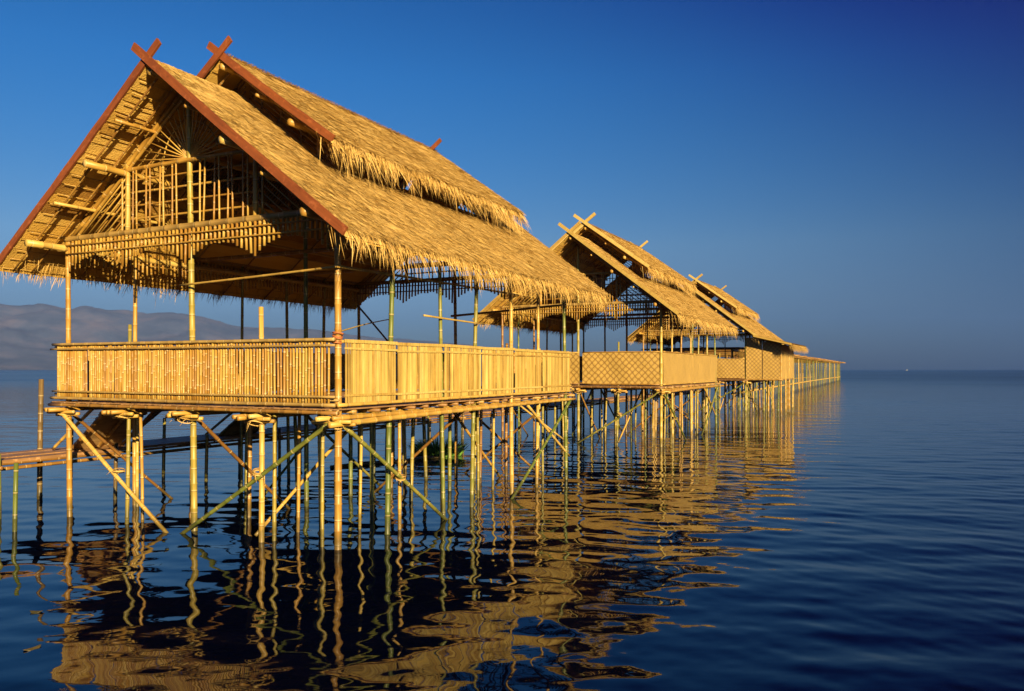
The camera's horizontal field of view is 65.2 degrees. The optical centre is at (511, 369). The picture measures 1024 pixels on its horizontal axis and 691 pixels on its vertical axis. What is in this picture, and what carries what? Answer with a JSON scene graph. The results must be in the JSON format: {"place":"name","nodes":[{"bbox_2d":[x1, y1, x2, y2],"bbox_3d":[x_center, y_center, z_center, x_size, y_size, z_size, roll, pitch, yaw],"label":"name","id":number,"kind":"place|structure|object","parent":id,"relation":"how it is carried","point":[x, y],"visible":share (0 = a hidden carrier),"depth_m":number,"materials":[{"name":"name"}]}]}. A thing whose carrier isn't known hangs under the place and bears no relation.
{"place":"outdoors","nodes":[
{"label":"outdoors","id":0,"kind":"place"},
{"bbox_2d":[24,644,40,650],"bbox_3d":[-4.550,2.647,7.600,0.084,0.026,0.168,0,0,27],"label":"floating leaf","id":1,"kind":"object","parent":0,"point":[35,647],"visible":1,"depth_m":7.59,"materials":[{"name":"brown plant"}]},
{"bbox_2d":[0,303,514,369],"bbox_3d":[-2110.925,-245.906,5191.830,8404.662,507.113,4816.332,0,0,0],"label":"hills","id":2,"kind":"structure","parent":0,"point":[30,335],"depth_m":5695.37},
{"bbox_2d":[0,370,1023,690],"bbox_3d":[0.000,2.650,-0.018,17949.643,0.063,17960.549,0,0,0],"label":"water","id":3,"kind":"structure","parent":0,"point":[856,530],"depth_m":11.13,"materials":[{"name":"blue liquid"}]},
{"bbox_2d":[12,463,18,531],"bbox_3d":[-8.133,2.790,13.100,0.105,2.521,0.092,0,0,0],"label":"mooring stake","id":4,"kind":"object","parent":3,"relation":"in","point":[15,499],"visible":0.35,"depth_m":13.07,"materials":[{"name":"green wood"}]},
{"bbox_2d":[36,379,43,498],"bbox_3d":[-9.648,2.125,16.372,0.134,3.851,0.128,0,0,0],"label":"mooring stake","id":5,"kind":"object","parent":3,"relation":"in","point":[39,495],"visible":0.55,"depth_m":16.33,"materials":[{"name":"brown wood"}]},
{"bbox_2d":[0,36,610,549],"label":"stilt pavilion","id":6,"kind":"structure","parent":3,"relation":"on","point":[220,174],"depth_m":13.82,"materials":[{"name":"wood"}]},
{"bbox_2d":[0,390,700,518],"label":"plank walkway","id":7,"kind":"structure","parent":3,"relation":"in","point":[164,443],"depth_m":18.43,"materials":[{"name":"brown wood"}]},
{"bbox_2d":[51,408,160,449],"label":"access ramp","id":8,"kind":"structure","parent":7,"relation":"on","point":[110,430],"depth_m":16.11,"materials":[{"name":"brown wood"}]},
{"bbox_2d":[205,412,272,439],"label":"access ramp","id":9,"kind":"structure","parent":7,"relation":"on","point":[232,427],"depth_m":19.49,"materials":[{"name":"brown wood"}]},
{"bbox_2d":[330,453,445,466],"bbox_3d":[-3.400,2.495,22.685,3.708,0.386,0.245,0,0,-38],"label":"driftwood branch","id":10,"kind":"object","parent":3,"relation":"in","point":[396,461],"visible":0.53,"depth_m":22.73,"materials":[{"name":"brown wood"}]},
{"bbox_2d":[408,435,468,456],"bbox_3d":[-2.258,2.321,24.651,2.069,0.718,1.603,0,0,0],"label":"water weed clump","id":11,"kind":"object","parent":3,"relation":"on","point":[433,449],"visible":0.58,"depth_m":24.36,"materials":[{"name":"green plant"}]},
{"bbox_2d":[472,212,737,446],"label":"stilt pavilion","id":12,"kind":"structure","parent":3,"relation":"in","point":[596,255],"depth_m":29.56,"materials":[{"name":"wood"}]},
{"bbox_2d":[628,274,808,415],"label":"stilt pavilion","id":13,"kind":"structure","parent":3,"relation":"on","point":[771,358],"depth_m":47.39,"materials":[{"name":"wood"}]},
{"bbox_2d":[644,346,844,407],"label":"trellis pier","id":14,"kind":"structure","parent":3,"relation":"in","point":[738,353],"depth_m":94.63,"materials":[{"name":"yellow wood"}]},
{"bbox_2d":[0,0,1023,369],"label":"sky","id":15,"kind":"structure","parent":0,"point":[850,172],"materials":[{"name":"blue"}]}
]}

